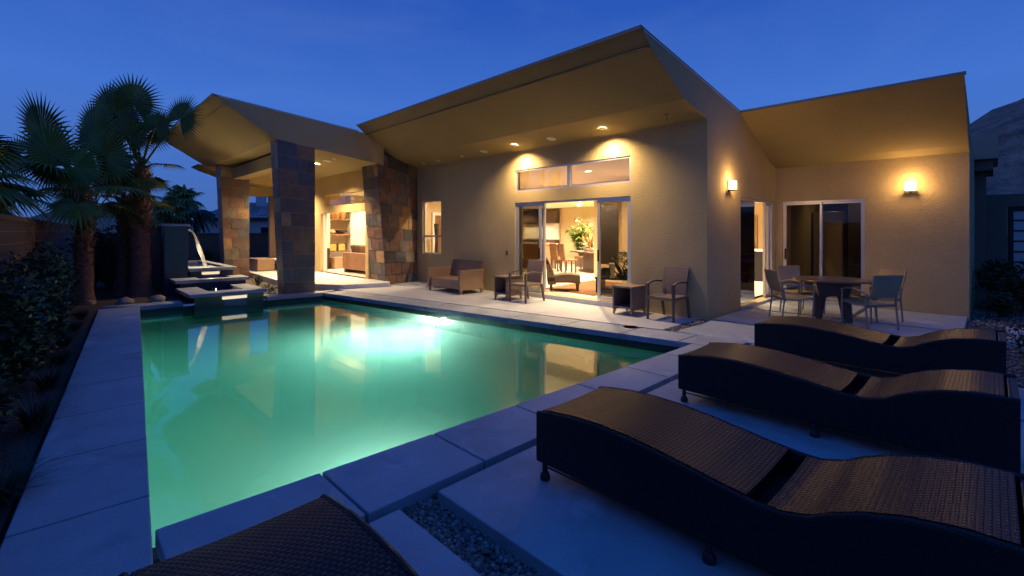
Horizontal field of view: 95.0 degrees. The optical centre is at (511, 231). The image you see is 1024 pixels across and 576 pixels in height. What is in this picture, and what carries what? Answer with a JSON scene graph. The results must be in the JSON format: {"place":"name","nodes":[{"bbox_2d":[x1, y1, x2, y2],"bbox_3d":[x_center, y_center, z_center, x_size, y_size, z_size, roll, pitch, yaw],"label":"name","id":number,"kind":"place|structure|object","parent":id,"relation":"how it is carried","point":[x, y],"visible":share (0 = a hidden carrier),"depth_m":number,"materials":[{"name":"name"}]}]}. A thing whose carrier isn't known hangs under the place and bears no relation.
{"place":"outdoors","nodes":[
{"label":"outdoors","id":0,"kind":"place"},
{"bbox_2d":[189,230,207,266],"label":"waterfall","id":1,"kind":"structure","parent":0,"point":[199,246],"depth_m":12.87,"materials":[{"name":"liquid"}]},
{"bbox_2d":[202,197,267,232],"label":"neighbour house","id":2,"kind":"structure","parent":0,"point":[258,223],"depth_m":38.00,"materials":[{"name":"paint"}]},
{"bbox_2d":[260,226,267,232],"bbox_3d":[-19.725,0.075,38.061,1.400,1.050,0.090,0,0,-6],"label":"window","id":3,"kind":"structure","parent":2,"relation":"in","point":[263,229],"depth_m":37.98,"materials":[{"name":"black glass"}]},
{"bbox_2d":[327,248,330,268],"bbox_3d":[-7.302,1.070,18.591,0.220,0.820,0.220,0,0,-44],"label":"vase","id":4,"kind":"object","parent":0,"point":[328,258],"visible":0.66,"depth_m":18.53,"materials":[{"name":"ceramic"}]},
{"bbox_2d":[330,257,342,268],"bbox_3d":[-6.980,1.255,18.835,0.420,0.450,0.580,0,0,38],"label":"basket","id":5,"kind":"object","parent":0,"point":[336,262],"visible":0.67,"depth_m":18.62,"materials":[{"name":"wicker"}]},
{"bbox_2d":[432,212,440,252],"bbox_3d":[-2.334,0.425,16.266,1.040,2.150,0.050,0,0,-44],"label":"hall door","id":6,"kind":"structure","parent":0,"point":[436,217],"depth_m":16.00,"materials":[{"name":"white wood"}]},
{"bbox_2d":[0,276,1023,547],"bbox_3d":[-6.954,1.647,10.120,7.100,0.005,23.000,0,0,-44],"label":"soil","id":7,"kind":"structure","parent":0,"point":[18,441],"depth_m":4.71,"materials":[{"name":"brown soil"}]},
{"bbox_2d":[0,334,23,431],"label":"shrub","id":8,"kind":"object","parent":7,"relation":"on","point":[5,375],"visible":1,"depth_m":3.48,"materials":[{"name":"green plant"}]},
{"bbox_2d":[0,135,53,245],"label":"fan palm","id":9,"kind":"object","parent":7,"relation":"on","point":[11,193],"visible":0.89,"depth_m":8.66,"materials":[{"name":"green plant"}]},
{"bbox_2d":[0,270,57,388],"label":"shrub","id":10,"kind":"object","parent":7,"relation":"on","point":[24,328],"visible":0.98,"depth_m":4.64,"materials":[{"name":"green plant"}]},
{"bbox_2d":[0,213,73,275],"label":"boundary wall","id":11,"kind":"structure","parent":7,"relation":"on","point":[15,235],"depth_m":8.97,"materials":[{"name":"brown"}]},
{"bbox_2d":[0,260,75,355],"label":"shrub","id":12,"kind":"object","parent":7,"relation":"on","point":[59,305],"visible":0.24,"depth_m":5.93,"materials":[{"name":"green plant"}]},
{"bbox_2d":[0,238,78,299],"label":"shrub","id":13,"kind":"object","parent":7,"relation":"on","point":[44,265],"visible":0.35,"depth_m":7.15,"materials":[{"name":"green plant"}]},
{"bbox_2d":[0,448,92,504],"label":"grass tuft","id":14,"kind":"object","parent":7,"relation":"on","point":[7,491],"visible":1,"depth_m":2.92,"materials":[{"name":"green plant"}]},
{"bbox_2d":[0,382,101,430],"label":"grass tuft","id":15,"kind":"object","parent":7,"relation":"on","point":[30,419],"visible":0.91,"depth_m":3.92,"materials":[{"name":"green plant"}]},
{"bbox_2d":[7,361,96,389],"bbox_3d":[-4.849,1.534,4.879,0.890,0.233,0.900,0,0,-44],"label":"grass tuft","id":16,"kind":"object","parent":7,"relation":"on","point":[45,382],"visible":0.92,"depth_m":4.89,"materials":[{"name":"green plant"}]},
{"bbox_2d":[39,257,81,315],"bbox_3d":[-8.546,1.024,8.696,1.510,1.268,0.780,0,0,31],"label":"shrub","id":17,"kind":"object","parent":7,"relation":"on","point":[74,285],"visible":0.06,"depth_m":8.68,"materials":[{"name":"green plant"}]},
{"bbox_2d":[34,344,98,364],"bbox_3d":[-5.602,1.548,5.815,0.870,0.204,0.872,0,0,-44],"label":"grass tuft","id":18,"kind":"object","parent":7,"relation":"on","point":[61,359],"visible":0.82,"depth_m":5.82,"materials":[{"name":"green plant"}]},
{"bbox_2d":[52,324,102,347],"bbox_3d":[-6.345,1.513,6.650,0.881,0.274,0.920,0,0,-44],"label":"grass tuft","id":19,"kind":"object","parent":7,"relation":"on","point":[67,342],"visible":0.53,"depth_m":6.63,"materials":[{"name":"green plant"}]},
{"bbox_2d":[0,87,156,304],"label":"fan palm","id":20,"kind":"object","parent":7,"relation":"on","point":[97,140],"visible":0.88,"depth_m":10.19,"materials":[{"name":"green plant"}]},
{"bbox_2d":[28,183,131,291],"bbox_3d":[-11.338,-0.100,12.733,2.738,3.500,2.780,0,0,-44],"label":"fan palm","id":21,"kind":"object","parent":7,"relation":"on","point":[66,197],"visible":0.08,"depth_m":12.79,"materials":[{"name":"green plant"}]},
{"bbox_2d":[65,316,103,331],"bbox_3d":[-7.253,1.549,7.736,0.882,0.203,0.888,0,0,26],"label":"grass tuft","id":22,"kind":"object","parent":7,"relation":"on","point":[75,325],"visible":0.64,"depth_m":7.76,"materials":[{"name":"green plant"}]},
{"bbox_2d":[69,306,103,319],"bbox_3d":[-8.053,1.540,8.784,0.878,0.220,0.839,0,0,12],"label":"grass tuft","id":23,"kind":"object","parent":7,"relation":"on","point":[81,314],"visible":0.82,"depth_m":8.74,"materials":[{"name":"green plant"}]},
{"bbox_2d":[84,300,95,304],"bbox_3d":[-9.579,1.618,10.643,0.234,0.158,0.285,0,0,-44],"label":"boulder","id":24,"kind":"object","parent":7,"relation":"on","point":[90,302],"visible":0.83,"depth_m":10.56,"materials":[{"name":"grey stone"}]},
{"bbox_2d":[46,171,175,296],"bbox_3d":[-10.105,0.028,12.114,2.511,3.244,2.423,0,0,-19],"label":"fan palm","id":25,"kind":"object","parent":7,"relation":"on","point":[122,255],"visible":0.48,"depth_m":11.96,"materials":[{"name":"green plant"}]},
{"bbox_2d":[115,297,133,304],"bbox_3d":[-8.701,1.613,10.545,0.349,0.284,0.393,0,0,-44],"label":"boulder","id":26,"kind":"object","parent":7,"relation":"on","point":[124,301],"visible":0.61,"depth_m":10.46,"materials":[{"name":"grey stone"}]},
{"bbox_2d":[89,74,203,297],"bbox_3d":[-9.380,-1.146,11.914,2.301,5.593,2.357,0,0,-44],"label":"fan palm","id":27,"kind":"object","parent":7,"relation":"on","point":[122,98],"visible":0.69,"depth_m":11.74,"materials":[{"name":"green plant"}]},
{"bbox_2d":[151,227,160,293],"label":"side wall","id":28,"kind":"structure","parent":7,"relation":"on","point":[156,256],"depth_m":12.78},
{"bbox_2d":[149,295,165,302],"bbox_3d":[-8.350,1.625,11.058,0.308,0.252,0.458,0,0,-29],"label":"boulder","id":29,"kind":"object","parent":7,"relation":"on","point":[159,298],"visible":0.69,"depth_m":10.94,"materials":[{"name":"grey stone"}]},
{"bbox_2d":[150,197,197,228],"bbox_3d":[-22.034,-0.306,30.006,3.189,3.812,3.010,0,0,30],"label":"fan palm","id":30,"kind":"object","parent":7,"relation":"on","point":[166,215],"visible":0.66,"depth_m":29.75,"materials":[{"name":"green plant"}]},
{"bbox_2d":[95,233,267,261],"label":"back wall","id":31,"kind":"structure","parent":7,"relation":"on","point":[258,244],"depth_m":24.77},
{"bbox_2d":[172,219,193,232],"bbox_3d":[-22.842,0.286,31.998,2.605,2.628,2.598,0,0,-44],"label":"feather palm","id":32,"kind":"object","parent":7,"relation":"on","point":[192,222],"visible":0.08,"depth_m":32.06,"materials":[{"name":"green plant"}]},
{"bbox_2d":[162,184,206,214],"bbox_3d":[-23.860,-0.931,33.938,2.932,5.061,3.095,0,0,-18],"label":"fan palm","id":33,"kind":"object","parent":7,"relation":"on","point":[184,196],"visible":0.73,"depth_m":33.70,"materials":[{"name":"green plant"}]},
{"bbox_2d":[175,209,217,232],"bbox_3d":[-20.887,0.070,30.986,2.482,3.060,2.464,0,0,-44],"label":"feather palm","id":34,"kind":"object","parent":7,"relation":"on","point":[200,215],"visible":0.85,"depth_m":30.71,"materials":[{"name":"green plant"}]},
{"bbox_2d":[249,275,266,285],"bbox_3d":[-7.697,1.457,14.226,0.542,0.386,0.525,0,0,-9],"label":"agave","id":35,"kind":"object","parent":7,"relation":"on","point":[260,279],"visible":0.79,"depth_m":14.20,"materials":[{"name":"green plant"}]},
{"bbox_2d":[257,284,276,290],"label":"grass tuft","id":36,"kind":"object","parent":7,"relation":"on","point":[272,289],"visible":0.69,"depth_m":12.92,"materials":[{"name":"green plant"}]},
{"bbox_2d":[249,268,389,289],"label":"raised patio","id":37,"kind":"structure","parent":7,"relation":"on","point":[327,281],"depth_m":14.17,"materials":[{"name":"concrete"}]},
{"bbox_2d":[249,257,274,271],"bbox_3d":[-9.555,1.250,17.894,0.600,0.460,1.150,0,0,-44],"label":"ottoman","id":38,"kind":"object","parent":37,"relation":"on","point":[262,264],"visible":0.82,"depth_m":17.54,"materials":[{"name":"wicker"}]},
{"bbox_2d":[0,290,746,575],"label":"coping","id":39,"kind":"object","parent":7,"relation":"on","point":[92,517],"visible":0.86,"depth_m":3.24,"materials":[{"name":"concrete"}]},
{"bbox_2d":[163,25,974,320],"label":"house","id":40,"kind":"structure","parent":7,"relation":"on","point":[643,152],"depth_m":10.13,"materials":[{"name":"paint"}]},
{"bbox_2d":[330,243,336,251],"bbox_3d":[-7.328,0.650,19.191,0.340,0.340,0.046,0,0,-44],"label":"picture","id":41,"kind":"object","parent":40,"relation":"on","point":[333,246],"visible":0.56,"depth_m":19.19,"materials":[{"name":"yellow wood"}]},
{"bbox_2d":[337,243,345,250],"bbox_3d":[-7.059,0.650,19.454,0.340,0.340,0.046,0,0,-44],"label":"picture","id":42,"kind":"object","parent":40,"relation":"on","point":[341,246],"visible":1,"depth_m":19.42,"materials":[{"name":"yellow wood"}]},
{"bbox_2d":[343,252,364,271],"bbox_3d":[-5.146,1.120,16.782,0.900,0.720,2.200,0,0,-44],"label":"sofa","id":43,"kind":"object","parent":40,"relation":"on","point":[353,261],"visible":0.4,"depth_m":16.61,"materials":[{"name":"brown leather"}]},
{"bbox_2d":[350,245,355,252],"bbox_3d":[-5.751,0.684,17.198,0.200,0.400,0.400,0,0,-44],"label":"pillow","id":44,"kind":"object","parent":43,"relation":"on","point":[352,248],"visible":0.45,"depth_m":17.14,"materials":[{"name":"brown fabric"}]},
{"bbox_2d":[355,245,359,252],"bbox_3d":[-5.513,0.684,16.955,0.200,0.400,0.400,0,0,-44],"label":"pillow","id":45,"kind":"object","parent":43,"relation":"on","point":[357,249],"visible":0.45,"depth_m":16.89,"materials":[{"name":"brown fabric"}]},
{"bbox_2d":[359,245,364,252],"bbox_3d":[-5.261,0.684,16.698,0.200,0.400,0.400,0,0,-44],"label":"pillow","id":46,"kind":"object","parent":43,"relation":"on","point":[362,248],"visible":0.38,"depth_m":16.63,"materials":[{"name":"brown fabric"}]},
{"bbox_2d":[424,200,440,253],"bbox_3d":[-2.451,-0.135,14.719,0.070,1.670,1.000,0,0,-44],"label":"window","id":47,"kind":"structure","parent":40,"relation":"in","point":[425,235],"depth_m":15.05,"materials":[{"name":"metal"}]},
{"bbox_2d":[434,224,438,252],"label":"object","id":48,"kind":"object","parent":40,"relation":"on","point":[436,229],"visible":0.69,"depth_m":15.47,"materials":[{"name":"ceramic"}]},
{"bbox_2d":[517,204,541,291],"bbox_3d":[0.417,0.400,11.732,0.085,2.160,0.820,0,0,-44],"label":"door panel","id":49,"kind":"structure","parent":40,"relation":"in","point":[529,216],"depth_m":11.75,"materials":[{"name":"metal"}]},
{"bbox_2d":[542,204,545,291],"bbox_3d":[0.518,0.400,11.747,0.060,2.160,0.840,0,0,-44],"label":"door panel","id":50,"kind":"structure","parent":40,"relation":"in","point":[543,205],"depth_m":11.45,"materials":[{"name":"metal"}]},
{"bbox_2d":[546,243,557,268],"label":"kitchen island","id":51,"kind":"structure","parent":40,"relation":"on","point":[548,250],"depth_m":18.46,"materials":[{"name":"brown wood"}]},
{"bbox_2d":[549,243,567,270],"bbox_3d":[1.767,0.975,17.889,0.549,1.050,0.480,0,0,-29],"label":"dining chair","id":52,"kind":"object","parent":40,"relation":"on","point":[553,252],"visible":0.79,"depth_m":17.78,"materials":[{"name":"brown wood"}]},
{"bbox_2d":[559,244,576,272],"bbox_3d":[2.038,0.975,17.187,0.549,1.050,0.480,0,0,-14],"label":"dining chair","id":53,"kind":"object","parent":40,"relation":"on","point":[562,253],"visible":0.97,"depth_m":17.03,"materials":[{"name":"brown wood"}]},
{"bbox_2d":[546,280,596,295],"bbox_3d":[2.353,1.489,12.437,2.750,0.014,2.500,0,0,-44],"label":"rug","id":54,"kind":"object","parent":40,"relation":"on","point":[587,287],"visible":0.43,"depth_m":12.20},
{"bbox_2d":[546,257,579,290],"bbox_3d":[1.265,1.085,11.990,0.920,0.830,0.590,0,0,6],"label":"slipper chair","id":55,"kind":"object","parent":54,"relation":"on","point":[553,279],"visible":0.88,"depth_m":11.72,"materials":[{"name":"fabric"}]},
{"bbox_2d":[515,156,630,191],"bbox_3d":[1.291,-1.280,10.853,0.085,0.558,3.380,0,0,-44],"label":"window","id":56,"kind":"structure","parent":40,"relation":"in","point":[569,166],"depth_m":10.78,"materials":[{"name":"glass"}]},
{"bbox_2d":[561,218,593,266],"bbox_3d":[2.954,0.434,20.019,1.740,2.131,1.672,0,0,-44],"label":"bamboo palm","id":57,"kind":"object","parent":40,"relation":"on","point":[576,236],"visible":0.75,"depth_m":19.84,"materials":[{"name":"plant"}]},
{"bbox_2d":[574,243,586,268],"bbox_3d":[2.903,0.975,19.181,0.549,1.050,0.480,0,0,-24],"label":"dining chair","id":58,"kind":"object","parent":40,"relation":"on","point":[580,257],"visible":0.3,"depth_m":18.89,"materials":[{"name":"brown wood"}]},
{"bbox_2d":[570,250,593,272],"bbox_3d":[3.037,1.123,17.602,1.100,0.755,1.900,0,0,-14],"label":"indoor dining table","id":59,"kind":"object","parent":40,"relation":"on","point":[588,261],"visible":0.6,"depth_m":17.49,"materials":[{"name":"brown wood"}]},
{"bbox_2d":[579,233,593,251],"bbox_3d":[2.941,0.377,17.527,1.305,0.736,1.226,0,0,-10],"label":"flower arrangement","id":60,"kind":"object","parent":59,"relation":"on","point":[589,245],"visible":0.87,"depth_m":17.39,"materials":[{"name":"plant"}]},
{"bbox_2d":[597,198,629,300],"bbox_3d":[2.154,0.400,9.955,0.085,2.160,0.810,0,0,-44],"label":"door panel","id":61,"kind":"structure","parent":40,"relation":"in","point":[613,215],"depth_m":9.99,"materials":[{"name":"glass"}]},
{"bbox_2d":[741,200,754,304],"label":"door panel","id":62,"kind":"structure","parent":40,"relation":"in","point":[747,207],"depth_m":10.04,"materials":[{"name":"clear glass"}]},
{"bbox_2d":[755,249,762,281],"bbox_3d":[7.700,1.030,14.657,1.260,0.940,0.860,0,0,-44],"label":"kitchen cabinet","id":63,"kind":"object","parent":40,"relation":"on","point":[758,264],"visible":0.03,"depth_m":14.10,"materials":[{"name":"metal"}]},
{"bbox_2d":[763,203,768,296],"bbox_3d":[5.976,0.438,11.042,0.280,2.185,0.060,0,0,-44],"label":"door panel","id":64,"kind":"structure","parent":40,"relation":"in","point":[765,206],"depth_m":10.95,"materials":[{"name":"metal"}]},
{"bbox_2d":[784,202,821,297],"bbox_3d":[6.700,0.435,10.813,0.085,2.190,0.760,0,0,-44],"label":"door panel","id":65,"kind":"structure","parent":40,"relation":"in","point":[802,221],"depth_m":10.80,"materials":[{"name":"glass"}]},
{"bbox_2d":[822,201,862,300],"bbox_3d":[7.251,0.435,10.324,0.060,2.190,0.790,0,0,-44],"label":"door panel","id":66,"kind":"structure","parent":40,"relation":"in","point":[842,221],"depth_m":10.30,"materials":[{"name":"glass"}]},
{"bbox_3d":[-7.153,-0.490,19.324,0.835,0.060,0.400,0,0,-44],"label":"shelf","id":67,"kind":"object","parent":40,"relation":"attached to","visible":0},
{"bbox_2d":[330,213,335,218],"bbox_3d":[-7.314,-0.700,19.139,0.280,0.360,0.280,0,0,-44],"label":"vase","id":68,"kind":"object","parent":67,"relation":"on","point":[332,215],"visible":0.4,"depth_m":19.05,"materials":[{"name":"ceramic"}]},
{"bbox_2d":[340,213,345,218],"bbox_3d":[-7.013,-0.700,19.432,0.280,0.360,0.280,0,0,-44],"label":"vase","id":69,"kind":"object","parent":67,"relation":"on","point":[342,215],"visible":0.53,"depth_m":19.33,"materials":[{"name":"ceramic"}]},
{"bbox_3d":[-7.153,0.130,19.324,0.835,0.060,0.400,0,0,-44],"label":"shelf","id":70,"kind":"object","parent":40,"relation":"attached to","visible":0},
{"bbox_2d":[335,230,346,233],"bbox_3d":[-7.063,0.015,19.383,0.520,0.170,0.520,0,0,-44],"label":"bowl","id":71,"kind":"object","parent":70,"relation":"on","point":[340,231],"visible":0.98,"depth_m":19.21,"materials":[{"name":"ceramic"}]},
{"bbox_2d":[258,284,1023,575],"bbox_3d":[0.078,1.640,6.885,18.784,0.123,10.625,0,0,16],"label":"gravel","id":72,"kind":"structure","parent":7,"relation":"on","point":[441,526],"depth_m":2.63,"materials":[{"name":"grey gravel"}]},
{"bbox_2d":[977,291,1021,319],"bbox_3d":[9.286,1.405,8.948,0.591,0.563,0.592,0,0,-44],"label":"shrub","id":73,"kind":"object","parent":72,"relation":"on","point":[1001,307],"visible":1,"depth_m":8.89,"materials":[{"name":"green plant"}]},
{"bbox_2d":[989,272,1023,312],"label":"shrub","id":74,"kind":"object","parent":72,"relation":"on","point":[1018,288],"visible":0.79,"depth_m":9.31,"materials":[{"name":"green plant"}]},
{"bbox_2d":[1005,322,1023,358],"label":"shrub","id":75,"kind":"object","parent":72,"relation":"on","point":[1019,340],"visible":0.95,"depth_m":6.07,"materials":[{"name":"green plant"}]},
{"bbox_2d":[971,133,1023,301],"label":"entry building","id":76,"kind":"structure","parent":7,"relation":"on","point":[990,227],"depth_m":11.41,"materials":[{"name":"paint"}]},
{"bbox_2d":[1007,207,1023,277],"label":"entry gate","id":77,"kind":"structure","parent":76,"relation":"attached to","point":[1015,233],"depth_m":11.27,"materials":[{"name":"black metal"}]},
{"bbox_2d":[973,257,1023,307],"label":"shrub","id":78,"kind":"object","parent":7,"relation":"on","point":[998,269],"visible":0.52,"depth_m":10.04,"materials":[{"name":"green plant"}]},
{"bbox_2d":[0,0,1023,299],"label":"sky","id":79,"kind":"structure","parent":0,"point":[345,63],"materials":[{"name":"blue"}]},
{"bbox_2d":[335,281,697,329],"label":"patio","id":80,"kind":"structure","parent":0,"point":[418,290],"depth_m":10.15,"materials":[{"name":"concrete"}]},
{"bbox_2d":[427,259,483,294],"bbox_3d":[-1.499,1.190,12.615,0.870,0.820,1.490,0,0,-44],"label":"loveseat","id":81,"kind":"object","parent":80,"relation":"on","point":[460,275],"visible":1,"depth_m":12.46,"materials":[{"name":"wicker"}]},
{"bbox_2d":[493,274,522,300],"bbox_3d":[-0.093,1.325,11.178,0.530,0.550,0.460,0,0,-44],"label":"side table","id":82,"kind":"object","parent":80,"relation":"on","point":[501,284],"visible":0.79,"depth_m":11.14,"materials":[{"name":"brown wicker"}]},
{"bbox_2d":[509,259,544,303],"bbox_3d":[0.352,1.135,10.816,0.669,0.930,0.548,0,0,-44],"label":"armchair","id":83,"kind":"object","parent":80,"relation":"on","point":[533,275],"visible":1,"depth_m":10.85,"materials":[{"name":"brown wicker"}]},
{"bbox_2d":[612,283,645,315],"bbox_3d":[2.296,1.325,9.192,0.530,0.550,0.460,0,0,-44],"label":"side table","id":84,"kind":"object","parent":80,"relation":"on","point":[631,297],"visible":0.98,"depth_m":9.13,"materials":[{"name":"beige wicker"}]},
{"bbox_2d":[623,325,639,328],"bbox_3d":[1.987,1.598,7.841,0.280,0.006,0.280,0,0,-44],"label":"drain cover","id":85,"kind":"object","parent":80,"relation":"on","point":[631,327],"visible":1,"depth_m":7.81,"materials":[{"name":"black metal"}]},
{"bbox_2d":[646,266,689,322],"bbox_3d":[2.887,1.135,8.652,0.669,0.930,0.548,0,0,-44],"label":"armchair","id":86,"kind":"object","parent":80,"relation":"on","point":[675,281],"visible":1,"depth_m":8.70,"materials":[{"name":"brown wicker"}]},
{"bbox_2d":[26,98,1023,232],"bbox_3d":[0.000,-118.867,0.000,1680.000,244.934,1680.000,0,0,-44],"label":"hills","id":87,"kind":"structure","parent":0,"point":[1005,123],"depth_m":398.66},
{"bbox_2d":[546,210,559,263],"bbox_3d":[1.356,0.250,22.720,0.300,2.500,2.200,0,0,-44],"label":"wall cabinet","id":88,"kind":"object","parent":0,"point":[552,226],"depth_m":22.04,"materials":[{"name":"wood"}]},
{"bbox_2d":[369,299,1023,575],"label":"paving","id":89,"kind":"structure","parent":0,"point":[556,524],"depth_m":2.71,"materials":[{"name":"concrete"}]},
{"bbox_2d":[118,494,418,575],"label":"sun lounger","id":90,"kind":"object","parent":89,"relation":"on","point":[324,535],"visible":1,"depth_m":1.66,"materials":[{"name":"wicker"}]},
{"bbox_2d":[536,386,1023,575],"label":"sun lounger","id":91,"kind":"object","parent":89,"relation":"on","point":[767,504],"visible":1,"depth_m":2.16,"materials":[{"name":"wicker"}]},
{"bbox_2d":[764,269,814,317],"bbox_3d":[5.019,1.151,8.519,0.645,0.902,0.574,0,0,8],"label":"patio chair","id":92,"kind":"object","parent":89,"relation":"on","point":[774,283],"visible":0.98,"depth_m":8.44,"materials":[{"name":"beige"}]},
{"bbox_2d":[777,265,825,314],"bbox_3d":[5.720,1.151,9.306,0.574,0.902,0.645,0,0,-12],"label":"patio chair","id":93,"kind":"object","parent":89,"relation":"on","point":[787,273],"visible":0.64,"depth_m":9.53,"materials":[{"name":"beige"}]},
{"bbox_2d":[793,276,871,323],"bbox_3d":[5.784,1.228,8.491,1.220,0.745,1.220,0,0,26],"label":"dining table","id":94,"kind":"object","parent":89,"relation":"on","point":[826,286],"visible":0.88,"depth_m":8.32,"materials":[{"name":"brown metal"}]},
{"bbox_2d":[678,342,1020,472],"bbox_3d":[2.588,1.312,3.893,0.721,0.576,2.193,0,0,-44],"label":"sun lounger","id":95,"kind":"object","parent":89,"relation":"on","point":[970,415],"visible":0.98,"depth_m":3.46,"materials":[{"name":"wicker"}]},
{"bbox_2d":[840,275,903,329],"bbox_3d":[5.973,1.151,7.801,0.574,0.902,0.645,0,0,-6],"label":"patio chair","id":96,"kind":"object","parent":89,"relation":"on","point":[886,286],"visible":0.98,"depth_m":7.57,"materials":[{"name":"beige"}]},
{"bbox_2d":[849,269,906,322],"bbox_3d":[6.642,1.151,8.523,0.645,0.902,0.574,0,0,-7],"label":"patio chair","id":97,"kind":"object","parent":89,"relation":"on","point":[890,272],"visible":0.53,"depth_m":8.35,"materials":[{"name":"beige"}]},
{"bbox_2d":[754,316,1005,375],"bbox_3d":[4.083,1.312,5.396,0.721,0.576,2.193,0,0,-44],"label":"sun lounger","id":98,"kind":"object","parent":89,"relation":"on","point":[862,348],"visible":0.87,"depth_m":5.10,"materials":[{"name":"wicker"}]},
{"bbox_2d":[755,215,757,248],"bbox_3d":[7.958,0.475,16.168,0.098,2.050,0.900,0,0,-44],"label":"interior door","id":99,"kind":"structure","parent":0,"point":[756,231],"depth_m":15.88,"materials":[{"name":"brown wood"}]},
{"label":"pool basin","id":100,"kind":"structure","parent":0,"visible":0},
{"bbox_2d":[158,224,266,310],"bbox_3d":[-8.829,1.350,13.168,1.820,3.100,6.520,0,0,-44],"label":"water feature","id":101,"kind":"object","parent":100,"relation":"on","point":[196,284],"visible":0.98,"depth_m":12.10,"materials":[{"name":"grey stone"}]},
{"bbox_2d":[140,296,321,313],"bbox_3d":[-6.494,2.140,11.186,3.752,0.920,0.498,0,0,-44],"label":"pool end tile","id":102,"kind":"object","parent":100,"relation":"attached to","point":[181,308],"visible":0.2,"depth_m":10.59,"materials":[{"name":"tile"}]},
{"bbox_2d":[140,299,669,547],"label":"pool water","id":103,"kind":"structure","parent":100,"relation":"in","point":[243,402],"depth_m":5.50,"materials":[{"name":"green liquid"}]},
{"bbox_2d":[152,296,678,563],"bbox_3d":[-3.032,1.800,8.049,6.230,0.240,9.826,0,0,-44],"label":"waterline tile","id":104,"kind":"object","parent":100,"relation":"attached to","point":[156,559],"visible":0.08,"depth_m":8.37,"materials":[{"name":"tile"}]},
{"label":"lawn","id":105,"kind":"structure","parent":0,"visible":0},
{"bbox_2d":[197,249,212,260],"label":"shrub","id":106,"kind":"object","parent":105,"relation":"on","point":[207,255],"visible":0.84,"depth_m":24.24,"materials":[{"name":"green plant"}]}
]}

